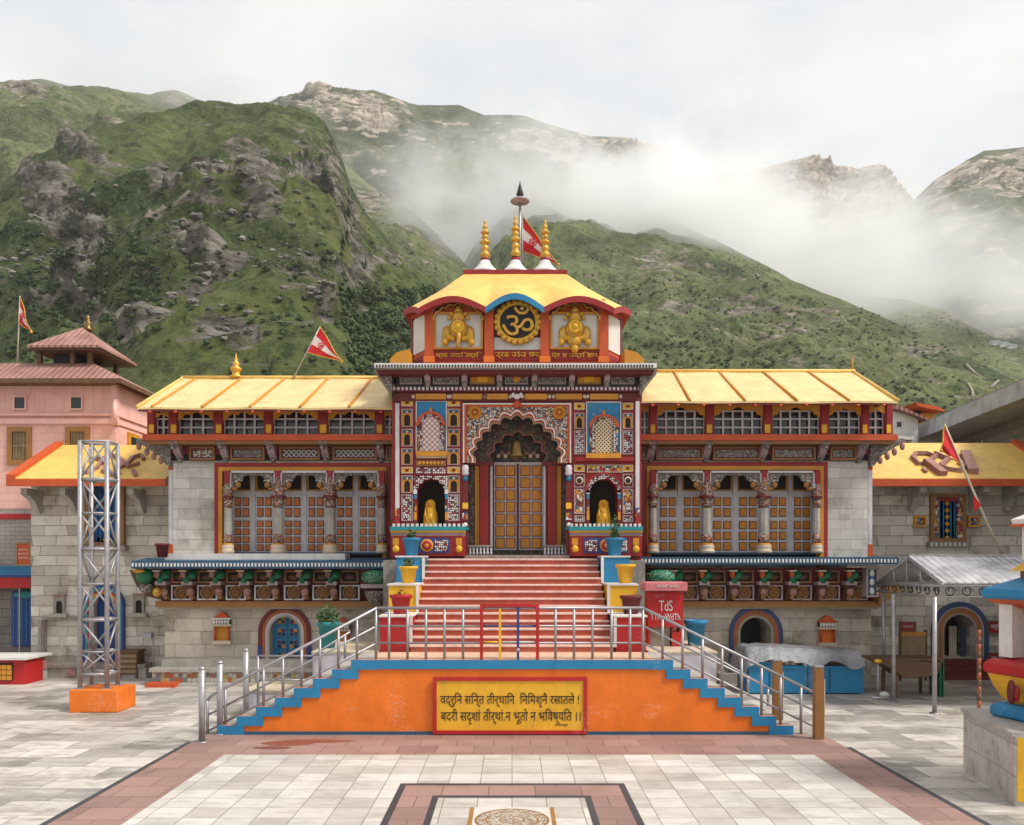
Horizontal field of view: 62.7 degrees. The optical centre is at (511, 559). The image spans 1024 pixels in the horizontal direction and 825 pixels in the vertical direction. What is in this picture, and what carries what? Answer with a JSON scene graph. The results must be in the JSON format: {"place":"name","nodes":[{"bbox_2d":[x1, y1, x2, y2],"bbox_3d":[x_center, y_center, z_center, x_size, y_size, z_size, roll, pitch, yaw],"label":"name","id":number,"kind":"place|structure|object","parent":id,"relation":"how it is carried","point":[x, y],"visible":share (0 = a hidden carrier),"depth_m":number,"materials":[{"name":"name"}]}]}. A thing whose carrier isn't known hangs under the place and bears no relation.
{"place":"outdoors","nodes":[
{"label":"outdoors","id":0,"kind":"place"},
{"bbox_2d":[0,314,154,576],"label":"pink house","id":1,"kind":"structure","parent":0,"point":[74,392],"depth_m":24.51,"materials":[{"name":"paint"}]},
{"bbox_2d":[7,427,31,464],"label":"window","id":2,"kind":"structure","parent":1,"relation":"in","point":[19,439],"depth_m":24.44,"materials":[{"name":"paint"}]},
{"bbox_2d":[65,427,89,444],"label":"window","id":3,"kind":"structure","parent":1,"relation":"in","point":[72,434],"depth_m":24.44,"materials":[{"name":"paint"}]},
{"bbox_2d":[0,79,197,184],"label":"ridge","id":4,"kind":"structure","parent":0,"point":[36,115],"depth_m":336.44,"materials":[{"name":"plant"}]},
{"bbox_2d":[0,100,442,392],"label":"rocky hill","id":5,"kind":"structure","parent":0,"point":[142,148],"depth_m":117.95,"materials":[{"name":"plant"}]},
{"bbox_2d":[0,225,163,360],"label":"hillside shrubs","id":6,"kind":"object","parent":5,"relation":"on","point":[31,272],"visible":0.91,"depth_m":108.25,"materials":[{"name":"green plant"}]},
{"bbox_2d":[0,179,438,375],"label":"hillside shrubs","id":7,"kind":"object","parent":5,"relation":"on","point":[241,306],"visible":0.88,"depth_m":101.73,"materials":[{"name":"green plant"}]},
{"bbox_2d":[338,282,439,375],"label":"hillside shrubs","id":8,"kind":"object","parent":5,"relation":"on","point":[386,321],"visible":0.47,"depth_m":94.99,"materials":[{"name":"green plant"}]},
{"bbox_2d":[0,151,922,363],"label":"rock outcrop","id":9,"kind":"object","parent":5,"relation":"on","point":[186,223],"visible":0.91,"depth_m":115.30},
{"bbox_2d":[344,164,469,287],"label":"spur","id":10,"kind":"structure","parent":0,"point":[400,225],"depth_m":335.99,"materials":[{"name":"plant"}]},
{"bbox_2d":[405,137,518,261],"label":"mist","id":11,"kind":"structure","parent":0,"point":[455,216],"depth_m":589.77,"materials":[{"name":"white"}]},
{"bbox_2d":[0,675,1023,824],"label":"plaza paving","id":12,"kind":"structure","parent":0,"point":[57,757],"depth_m":14.92,"materials":[{"name":"stone"}]},
{"bbox_2d":[0,566,30,651],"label":"shop stall","id":13,"kind":"object","parent":12,"relation":"on","point":[15,608],"visible":0.73,"depth_m":23.80,"materials":[{"name":"red paint"}]},
{"bbox_2d":[0,652,51,684],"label":"shop counter","id":14,"kind":"object","parent":12,"relation":"on","point":[27,667],"visible":0.94,"depth_m":21.05,"materials":[{"name":"red paint"}]},
{"bbox_2d":[6,442,168,677],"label":"stone building","id":15,"kind":"structure","parent":12,"relation":"on","point":[48,474],"depth_m":22.60,"materials":[{"name":"grey stone"}]},
{"bbox_2d":[15,542,30,565],"bbox_3d":[-13.304,-0.164,22.895,0.436,0.654,0.070,0,0,0],"label":"sign board","id":16,"kind":"object","parent":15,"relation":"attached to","point":[22,553],"visible":1,"depth_m":22.88,"materials":[{"name":"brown wood"}]},
{"bbox_2d":[97,594,114,661],"bbox_3d":[-10.950,2.000,22.825,0.620,2.199,0.050,0,0,0],"label":"door","id":17,"kind":"structure","parent":15,"relation":"in","point":[100,604],"depth_m":22.80,"materials":[{"name":"blue paint"}]},
{"bbox_2d":[83,486,128,550],"bbox_3d":[-10.923,-1.251,22.635,1.220,2.015,0.530,0,0,0],"label":"window","id":18,"kind":"structure","parent":15,"relation":"in","point":[98,490],"depth_m":22.55,"materials":[{"name":"blue paint"}]},
{"bbox_2d":[69,440,135,712],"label":"lattice tower","id":19,"kind":"structure","parent":12,"relation":"on","point":[105,697],"depth_m":17.23,"materials":[{"name":"grey metal"}]},
{"bbox_2d":[120,649,145,677],"bbox_3d":[-10.070,2.735,22.225,0.550,0.730,0.510,0,0,0],"label":"wooden crate","id":20,"kind":"object","parent":12,"relation":"on","point":[130,659],"visible":0.67,"depth_m":22.00,"materials":[{"name":"brown wood"}]},
{"bbox_2d":[213,660,223,734],"bbox_3d":[-5.197,2.445,14.950,0.220,1.310,0.214,0,0,0],"label":"post","id":21,"kind":"object","parent":12,"relation":"on","point":[219,663],"visible":0.93,"depth_m":14.90,"materials":[{"name":"metal"}]},
{"bbox_2d":[243,648,248,710],"bbox_3d":[-5.003,2.380,15.800,0.220,1.440,0.214,0,0,0],"label":"post","id":22,"kind":"object","parent":12,"relation":"on","point":[246,680],"visible":0.61,"depth_m":15.76,"materials":[{"name":"metal"}]},
{"bbox_2d":[217,556,792,734],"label":"entrance staircase","id":23,"kind":"structure","parent":12,"relation":"on","point":[366,692],"depth_m":14.90,"materials":[{"name":"orange stone"}]},
{"bbox_2d":[206,607,376,733],"bbox_3d":[-3.924,1.967,14.980,3.058,2.267,0.052,0,0,0],"label":"railing","id":24,"kind":"object","parent":23,"relation":"on","point":[300,683],"visible":1,"depth_m":14.96,"materials":[{"name":"metal"}]},
{"bbox_2d":[256,631,350,703],"bbox_3d":[-4.000,2.146,16.100,1.813,1.567,0.047,0,0,0],"label":"railing","id":25,"kind":"object","parent":23,"relation":"on","point":[312,655],"visible":0.52,"depth_m":16.08,"materials":[{"name":"metal"}]},
{"bbox_2d":[316,602,341,647],"bbox_3d":[-3.700,1.300,16.898,0.528,0.921,0.545,0,0,-16],"label":"potted plant","id":26,"kind":"object","parent":23,"relation":"on","point":[326,624],"visible":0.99,"depth_m":16.78,"materials":[{"name":"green plant"}]},
{"bbox_2d":[389,589,411,613],"bbox_3d":[-2.220,0.826,16.800,0.462,0.489,0.462,0,0,0],"label":"potted plant","id":27,"kind":"object","parent":23,"relation":"on","point":[400,600],"visible":0.99,"depth_m":16.65,"materials":[{"name":"red plant"}]},
{"bbox_2d":[399,557,417,582],"bbox_3d":[-2.212,0.212,17.950,0.418,0.555,0.418,0,0,0],"label":"potted plant","id":28,"kind":"object","parent":23,"relation":"on","point":[408,569],"visible":1,"depth_m":17.83,"materials":[{"name":"yellow plant"}]},
{"bbox_2d":[402,528,420,555],"bbox_3d":[-2.273,-0.444,19.000,0.418,0.688,0.418,0,0,0],"label":"potted plant","id":29,"kind":"object","parent":23,"relation":"on","point":[411,543],"visible":1,"depth_m":18.88,"materials":[{"name":"green plant"}]},
{"bbox_2d":[480,604,538,659],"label":"gate","id":30,"kind":"structure","parent":23,"relation":"on","point":[517,625],"depth_m":14.90,"materials":[{"name":"metal"}]},
{"bbox_2d":[377,607,642,658],"bbox_3d":[-0.036,1.300,14.980,4.744,0.940,0.052,0,0,0],"label":"railing","id":31,"kind":"object","parent":23,"relation":"on","point":[555,626],"visible":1,"depth_m":14.96,"materials":[{"name":"metal"}]},
{"bbox_2d":[604,514,624,555],"bbox_3d":[2.318,-0.573,19.000,0.462,0.945,0.462,0,0,0],"label":"potted plant","id":32,"kind":"object","parent":23,"relation":"on","point":[614,543],"visible":1,"depth_m":18.88,"materials":[{"name":"green plant"}]},
{"bbox_2d":[640,581,686,645],"bbox_3d":[3.115,1.104,17.270,0.855,1.312,0.660,0,0,0],"label":"donation box","id":33,"kind":"object","parent":23,"relation":"on","point":[664,598],"visible":0.99,"depth_m":17.10,"materials":[{"name":"red paint"}]},
{"bbox_2d":[684,619,706,645],"bbox_3d":[3.801,1.500,17.400,0.484,0.520,0.484,0,0,0],"label":"flower pot","id":34,"kind":"object","parent":23,"relation":"on","point":[697,625],"visible":0.94,"depth_m":17.25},
{"bbox_2d":[642,607,811,733],"bbox_3d":[3.855,1.966,14.980,3.084,2.267,0.052,0,0,0],"label":"railing","id":35,"kind":"object","parent":23,"relation":"on","point":[703,656],"visible":0.93,"depth_m":14.96,"materials":[{"name":"metal"}]},
{"bbox_2d":[47,735,983,824],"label":"sandstone path","id":36,"kind":"structure","parent":12,"relation":"on","point":[121,803],"depth_m":13.58,"materials":[{"name":"stone"}]},
{"bbox_2d":[195,666,208,742],"bbox_3d":[-5.277,2.455,14.300,0.220,1.290,0.214,0,0,0],"label":"post","id":37,"kind":"object","parent":36,"relation":"on","point":[201,669],"visible":1,"depth_m":14.25,"materials":[{"name":"metal"}]},
{"bbox_2d":[252,739,352,748],"bbox_3d":[-3.483,3.093,14.107,1.604,0.005,0.727,0,0,0],"label":"stain","id":38,"kind":"object","parent":36,"relation":"on","point":[281,744],"visible":1,"depth_m":14.23,"materials":[{"name":"red paint"}]},
{"bbox_2d":[812,665,824,739],"bbox_3d":[5.310,2.462,14.550,0.180,1.275,0.150,0,0,0],"label":"post","id":39,"kind":"object","parent":36,"relation":"on","point":[818,706],"visible":1,"depth_m":14.48,"materials":[{"name":"beige paint"}]},
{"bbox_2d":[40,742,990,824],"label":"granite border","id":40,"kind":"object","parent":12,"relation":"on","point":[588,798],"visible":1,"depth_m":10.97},
{"bbox_2d":[130,183,904,687],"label":"temple","id":41,"kind":"structure","parent":12,"relation":"on","point":[738,501],"depth_m":20.94,"materials":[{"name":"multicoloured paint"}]},
{"bbox_2d":[154,411,168,433],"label":"window","id":42,"kind":"structure","parent":41,"relation":"in","point":[161,420],"depth_m":21.03,"materials":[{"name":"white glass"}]},
{"bbox_2d":[177,411,213,433],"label":"window","id":43,"kind":"structure","parent":41,"relation":"in","point":[188,422],"depth_m":21.06,"materials":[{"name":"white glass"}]},
{"bbox_2d":[233,519,250,551],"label":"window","id":44,"kind":"structure","parent":41,"relation":"in","point":[241,527],"depth_m":21.84,"materials":[{"name":"grey paint"}]},
{"bbox_2d":[233,495,250,518],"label":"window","id":45,"kind":"structure","parent":41,"relation":"in","point":[241,503],"depth_m":21.84,"materials":[{"name":"grey paint"}]},
{"bbox_2d":[222,411,263,433],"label":"window","id":46,"kind":"structure","parent":41,"relation":"in","point":[233,422],"depth_m":21.06,"materials":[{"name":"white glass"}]},
{"bbox_2d":[255,519,272,551],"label":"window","id":47,"kind":"structure","parent":41,"relation":"in","point":[263,527],"depth_m":21.84,"materials":[{"name":"grey paint"}]},
{"bbox_2d":[255,495,272,518],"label":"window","id":48,"kind":"structure","parent":41,"relation":"in","point":[263,503],"depth_m":21.84,"materials":[{"name":"grey paint"}]},
{"bbox_2d":[273,617,299,657],"bbox_3d":[-5.756,2.063,21.565,0.761,1.235,0.070,0,0,0],"label":"arched door","id":49,"kind":"structure","parent":41,"relation":"in","point":[286,632],"depth_m":21.55,"materials":[{"name":"blue wood"}]},
{"bbox_2d":[283,519,301,551],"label":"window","id":50,"kind":"structure","parent":41,"relation":"in","point":[292,527],"depth_m":21.84,"materials":[{"name":"grey paint"}]},
{"bbox_2d":[283,495,301,518],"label":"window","id":51,"kind":"structure","parent":41,"relation":"in","point":[292,509],"depth_m":21.84,"materials":[{"name":"grey paint"}]},
{"bbox_2d":[272,411,318,433],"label":"window","id":52,"kind":"structure","parent":41,"relation":"in","point":[284,422],"depth_m":21.06,"materials":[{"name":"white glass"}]},
{"bbox_2d":[307,519,324,551],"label":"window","id":53,"kind":"structure","parent":41,"relation":"in","point":[315,527],"depth_m":21.84,"materials":[{"name":"grey paint"}]},
{"bbox_2d":[307,495,324,518],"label":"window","id":54,"kind":"structure","parent":41,"relation":"in","point":[315,503],"depth_m":21.84,"materials":[{"name":"grey paint"}]},
{"bbox_2d":[292,327,342,378],"bbox_3d":[-5.365,-5.766,23.316,1.510,1.466,0.201,0,0,13],"label":"flag","id":55,"kind":"object","parent":41,"relation":"on","point":[320,345],"visible":1,"depth_m":23.32,"materials":[{"name":"fabric"}]},
{"bbox_2d":[335,519,353,551],"bbox_3d":[-4.349,-0.632,21.860,0.485,0.865,0.080,0,0,0],"label":"window shutter","id":56,"kind":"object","parent":41,"relation":"in","point":[344,527],"depth_m":21.84,"materials":[{"name":"grey paint"}]},
{"bbox_2d":[335,495,353,518],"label":"window shutter","id":57,"kind":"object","parent":41,"relation":"in","point":[344,509],"depth_m":21.84,"materials":[{"name":"grey paint"}]},
{"bbox_2d":[327,411,375,433],"bbox_3d":[-4.003,-3.452,21.040,1.222,0.769,0.220,0,0,0],"label":"window","id":58,"kind":"structure","parent":41,"relation":"in","point":[338,422],"depth_m":21.11,"materials":[{"name":"white glass"}]},
{"bbox_2d":[358,519,376,551],"bbox_3d":[-3.754,-0.632,21.860,0.485,0.865,0.080,0,0,0],"label":"window shutter","id":59,"kind":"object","parent":41,"relation":"in","point":[367,528],"depth_m":21.84,"materials":[{"name":"grey paint"}]},
{"bbox_2d":[358,495,376,518],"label":"window shutter","id":60,"kind":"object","parent":41,"relation":"in","point":[367,504],"depth_m":21.84,"materials":[{"name":"grey paint"}]},
{"bbox_2d":[423,499,438,526],"bbox_3d":[-1.940,-1.100,19.980,0.400,0.685,0.360,0,0,0],"label":"statue","id":61,"kind":"object","parent":41,"relation":"on","point":[430,515],"visible":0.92,"depth_m":19.89,"materials":[{"name":"yellow paint"}]},
{"bbox_2d":[416,407,446,457],"bbox_3d":[-1.889,-2.994,19.735,0.733,1.201,0.130,0,0,0],"label":"window","id":62,"kind":"structure","parent":41,"relation":"in","point":[430,430],"depth_m":19.73,"materials":[{"name":"white paint"}]},
{"bbox_2d":[494,464,515,549],"bbox_3d":[-0.167,-1.309,20.760,0.556,2.124,0.080,0,0,0],"label":"door","id":63,"kind":"structure","parent":41,"relation":"in","point":[504,474],"depth_m":20.72,"materials":[{"name":"orange paint"}]},
{"bbox_2d":[519,464,542,549],"bbox_3d":[0.469,-1.309,20.760,0.593,2.124,0.080,0,0,0],"label":"door","id":64,"kind":"structure","parent":41,"relation":"in","point":[530,475],"depth_m":20.72,"materials":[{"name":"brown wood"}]},
{"bbox_2d":[522,214,559,265],"bbox_3d":[0.772,-8.558,22.637,1.041,1.625,0.126,0,0,8],"label":"flag","id":65,"kind":"object","parent":41,"relation":"attached to","point":[531,244],"visible":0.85,"depth_m":22.71,"materials":[{"name":"fabric"}]},
{"bbox_2d":[586,410,620,457],"bbox_3d":[2.143,-2.935,19.735,0.820,1.177,0.130,0,0,0],"label":"window","id":66,"kind":"structure","parent":41,"relation":"in","point":[603,430],"depth_m":19.73,"materials":[{"name":"yellow paint"}]},
{"bbox_2d":[596,499,610,526],"bbox_3d":[2.179,-1.100,19.980,0.400,0.685,0.360,0,0,0],"label":"statue","id":67,"kind":"object","parent":41,"relation":"on","point":[603,515],"visible":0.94,"depth_m":19.89,"materials":[{"name":"yellow paint"}]},
{"bbox_2d":[658,519,677,551],"bbox_3d":[4.053,-0.632,21.860,0.511,0.865,0.080,0,0,0],"label":"window shutter","id":68,"kind":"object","parent":41,"relation":"in","point":[667,528],"depth_m":21.84,"materials":[{"name":"grey paint"}]},
{"bbox_2d":[658,495,677,518],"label":"window shutter","id":69,"kind":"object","parent":41,"relation":"in","point":[667,504],"depth_m":21.84,"materials":[{"name":"grey paint"}]},
{"bbox_2d":[656,405,705,433],"bbox_3d":[4.215,-3.530,21.040,1.247,0.925,0.220,0,0,0],"label":"window","id":70,"kind":"structure","parent":41,"relation":"in","point":[670,419],"depth_m":21.05,"materials":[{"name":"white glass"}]},
{"bbox_2d":[682,519,701,551],"bbox_3d":[4.674,-0.632,21.860,0.511,0.865,0.080,0,0,0],"label":"window shutter","id":71,"kind":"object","parent":41,"relation":"in","point":[691,528],"depth_m":21.84,"materials":[{"name":"grey paint"}]},
{"bbox_2d":[682,495,701,518],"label":"window shutter","id":72,"kind":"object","parent":41,"relation":"in","point":[691,506],"depth_m":21.84,"materials":[{"name":"grey paint"}]},
{"bbox_2d":[712,519,732,551],"bbox_3d":[5.467,-0.632,21.860,0.556,0.865,0.080,0,0,0],"label":"window shutter","id":73,"kind":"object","parent":41,"relation":"in","point":[722,529],"depth_m":21.84,"materials":[{"name":"grey paint"}]},
{"bbox_2d":[712,495,732,518],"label":"window shutter","id":74,"kind":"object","parent":41,"relation":"in","point":[722,506],"depth_m":21.84,"materials":[{"name":"grey paint"}]},
{"bbox_2d":[713,405,763,433],"bbox_3d":[5.649,-3.530,21.040,1.272,0.925,0.220,0,0,0],"label":"window","id":75,"kind":"structure","parent":41,"relation":"in","point":[734,419],"depth_m":21.04,"materials":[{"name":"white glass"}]},
{"bbox_2d":[737,519,758,551],"bbox_3d":[6.134,-0.632,21.860,0.556,0.865,0.080,0,0,0],"label":"window shutter","id":76,"kind":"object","parent":41,"relation":"in","point":[747,529],"depth_m":21.84,"materials":[{"name":"grey paint"}]},
{"bbox_2d":[737,495,758,518],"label":"window shutter","id":77,"kind":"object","parent":41,"relation":"in","point":[747,506],"depth_m":21.84,"materials":[{"name":"grey paint"}]},
{"bbox_2d":[769,519,787,551],"bbox_3d":[6.924,-0.632,21.860,0.504,0.865,0.080,0,0,0],"label":"window shutter","id":78,"kind":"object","parent":41,"relation":"in","point":[778,528],"depth_m":21.84,"materials":[{"name":"grey paint"}]},
{"bbox_2d":[769,495,787,518],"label":"window shutter","id":79,"kind":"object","parent":41,"relation":"in","point":[778,506],"depth_m":21.84,"materials":[{"name":"grey paint"}]},
{"bbox_2d":[772,405,820,433],"bbox_3d":[7.083,-3.530,21.040,1.247,0.925,0.220,0,0,0],"label":"window","id":80,"kind":"structure","parent":41,"relation":"in","point":[786,419],"depth_m":21.03,"materials":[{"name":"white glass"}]},
{"bbox_2d":[792,519,811,551],"bbox_3d":[7.538,-0.632,21.860,0.504,0.865,0.080,0,0,0],"label":"window shutter","id":81,"kind":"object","parent":41,"relation":"in","point":[801,528],"depth_m":21.84,"materials":[{"name":"grey paint"}]},
{"bbox_2d":[792,495,811,518],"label":"window shutter","id":82,"kind":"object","parent":41,"relation":"in","point":[801,504],"depth_m":21.84,"materials":[{"name":"grey paint"}]},
{"bbox_2d":[829,405,861,433],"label":"window","id":83,"kind":"structure","parent":41,"relation":"in","point":[843,419],"depth_m":21.03,"materials":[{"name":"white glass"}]},
{"bbox_2d":[869,405,885,433],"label":"window","id":84,"kind":"structure","parent":41,"relation":"in","point":[877,415],"depth_m":21.03,"materials":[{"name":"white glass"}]},
{"bbox_2d":[122,755,921,824],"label":"marble court","id":85,"kind":"object","parent":12,"relation":"on","point":[661,789],"visible":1,"depth_m":11.33,"materials":[{"name":"stone"}]},
{"bbox_2d":[387,785,636,824],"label":"sandstone border","id":86,"kind":"object","parent":85,"relation":"on","point":[611,806],"visible":1,"depth_m":11.07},
{"bbox_2d":[467,807,556,824],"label":"inlaid floor panel","id":87,"kind":"structure","parent":85,"relation":"on","point":[474,812],"depth_m":10.36,"materials":[{"name":"white stone"}]},
{"bbox_2d":[475,809,548,824],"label":"floor mandala","id":88,"kind":"object","parent":87,"relation":"on","point":[511,817],"visible":1,"depth_m":10.07,"materials":[{"name":"beige paint"}]},
{"bbox_2d":[772,659,783,719],"bbox_3d":[4.884,2.462,15.450,0.180,1.275,0.150,0,0,0],"label":"post","id":89,"kind":"object","parent":12,"relation":"on","point":[777,665],"visible":0.63,"depth_m":15.38,"materials":[{"name":"beige paint"}]},
{"bbox_2d":[737,657,864,692],"bbox_3d":[6.790,2.655,19.895,2.693,0.830,1.050,0,0,0],"label":"market stall","id":90,"kind":"object","parent":12,"relation":"on","point":[840,677],"visible":0.52,"depth_m":19.40,"materials":[{"name":"blue plastic"}]},
{"bbox_2d":[729,643,864,679],"bbox_3d":[6.689,2.450,19.928,2.865,0.914,1.353,0,0,0],"label":"plastic sheet","id":91,"kind":"object","parent":90,"relation":"on","point":[809,656],"visible":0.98,"depth_m":19.46,"materials":[{"name":"grey"}]},
{"bbox_2d":[862,655,942,697],"bbox_3d":[8.914,2.660,19.275,1.552,0.880,0.810,0,0,0],"label":"wooden table","id":92,"kind":"object","parent":12,"relation":"on","point":[914,666],"visible":0.67,"depth_m":18.90,"materials":[{"name":"brown wood"}]},
{"bbox_2d":[899,630,926,680],"bbox_3d":[9.990,2.325,20.930,0.672,1.350,0.100,0,0,0],"label":"plank board","id":93,"kind":"object","parent":12,"relation":"on","point":[912,643],"visible":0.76,"depth_m":20.90,"materials":[{"name":"brown wood"}]},
{"bbox_2d":[875,554,1023,714],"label":"canopy","id":94,"kind":"object","parent":12,"relation":"on","point":[941,569],"visible":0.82,"depth_m":18.02,"materials":[{"name":"metal"}]},
{"bbox_2d":[977,630,980,707],"bbox_3d":[8.562,2.190,15.400,0.065,1.820,0.065,0,0,0],"label":"painted pole","id":95,"kind":"object","parent":12,"relation":"on","point":[978,668],"visible":0.79,"depth_m":15.37,"materials":[{"name":"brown wood"}]},
{"bbox_2d":[960,707,1023,806],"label":"marble plinth","id":96,"kind":"structure","parent":12,"relation":"on","point":[993,752],"depth_m":11.24,"materials":[{"name":"white stone"}]},
{"bbox_2d":[981,515,1023,721],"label":"shrine","id":97,"kind":"object","parent":96,"relation":"on","point":[1006,675],"visible":1,"depth_m":11.53,"materials":[{"name":"multicoloured paint"}]},
{"bbox_2d":[0,0,1023,198],"label":"sky","id":98,"kind":"structure","parent":0,"point":[918,89],"materials":[{"name":"white"}]},
{"bbox_2d":[268,81,825,287],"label":"cliffs","id":99,"kind":"structure","parent":0,"point":[386,144],"depth_m":695.58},
{"bbox_2d":[464,168,1016,416],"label":"slope","id":100,"kind":"structure","parent":0,"point":[586,220],"depth_m":251.62,"materials":[{"name":"plant"}]},
{"bbox_2d":[560,249,1021,413],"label":"hillside shrubs","id":101,"kind":"object","parent":100,"relation":"on","point":[772,363],"visible":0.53,"depth_m":207.27,"materials":[{"name":"green plant"}]},
{"bbox_2d":[692,153,913,295],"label":"peak","id":102,"kind":"structure","parent":0,"point":[834,227],"depth_m":731.16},
{"bbox_2d":[787,277,1023,380],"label":"ridge","id":103,"kind":"structure","parent":0,"point":[1010,364],"depth_m":428.52,"materials":[{"name":"plant"}]},
{"bbox_2d":[893,405,927,442],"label":"white house","id":104,"kind":"structure","parent":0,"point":[906,421],"depth_m":30.00,"materials":[{"name":"paint"}]},
{"bbox_2d":[904,402,944,423],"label":"roof","id":105,"kind":"structure","parent":104,"relation":"attached to","point":[928,411],"depth_m":33.76,"materials":[{"name":"paint"}]},
{"bbox_2d":[852,440,1023,679],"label":"stone building","id":106,"kind":"structure","parent":0,"point":[922,498],"depth_m":22.60,"materials":[{"name":"grey stone"}]},
{"bbox_2d":[926,494,970,546],"bbox_3d":[11.690,-1.063,22.635,1.100,1.423,0.530,0,0,0],"label":"window","id":107,"kind":"structure","parent":106,"relation":"in","point":[935,540],"depth_m":22.50,"materials":[{"name":"blue paint"}]},
{"bbox_2d":[944,617,965,656],"bbox_3d":[12.026,1.998,23.250,0.922,1.305,0.500,0,0,0],"label":"door","id":108,"kind":"structure","parent":106,"relation":"in","point":[951,627],"depth_m":23.20,"materials":[{"name":"black paint"}]},
{"bbox_2d":[939,424,1002,553],"bbox_3d":[10.700,-1.631,19.590,1.562,3.099,0.150,0,0,-4],"label":"flag","id":109,"kind":"object","parent":106,"relation":"attached to","point":[948,448],"visible":0.99,"depth_m":19.58,"materials":[{"name":"red fabric"}]},
{"bbox_2d":[872,147,1023,345],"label":"peak","id":110,"kind":"structure","parent":0,"point":[957,250],"depth_m":543.48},
{"bbox_2d":[918,378,1023,442],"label":"concrete building","id":111,"kind":"structure","parent":0,"point":[996,416],"depth_m":26.80,"materials":[{"name":"concrete"}]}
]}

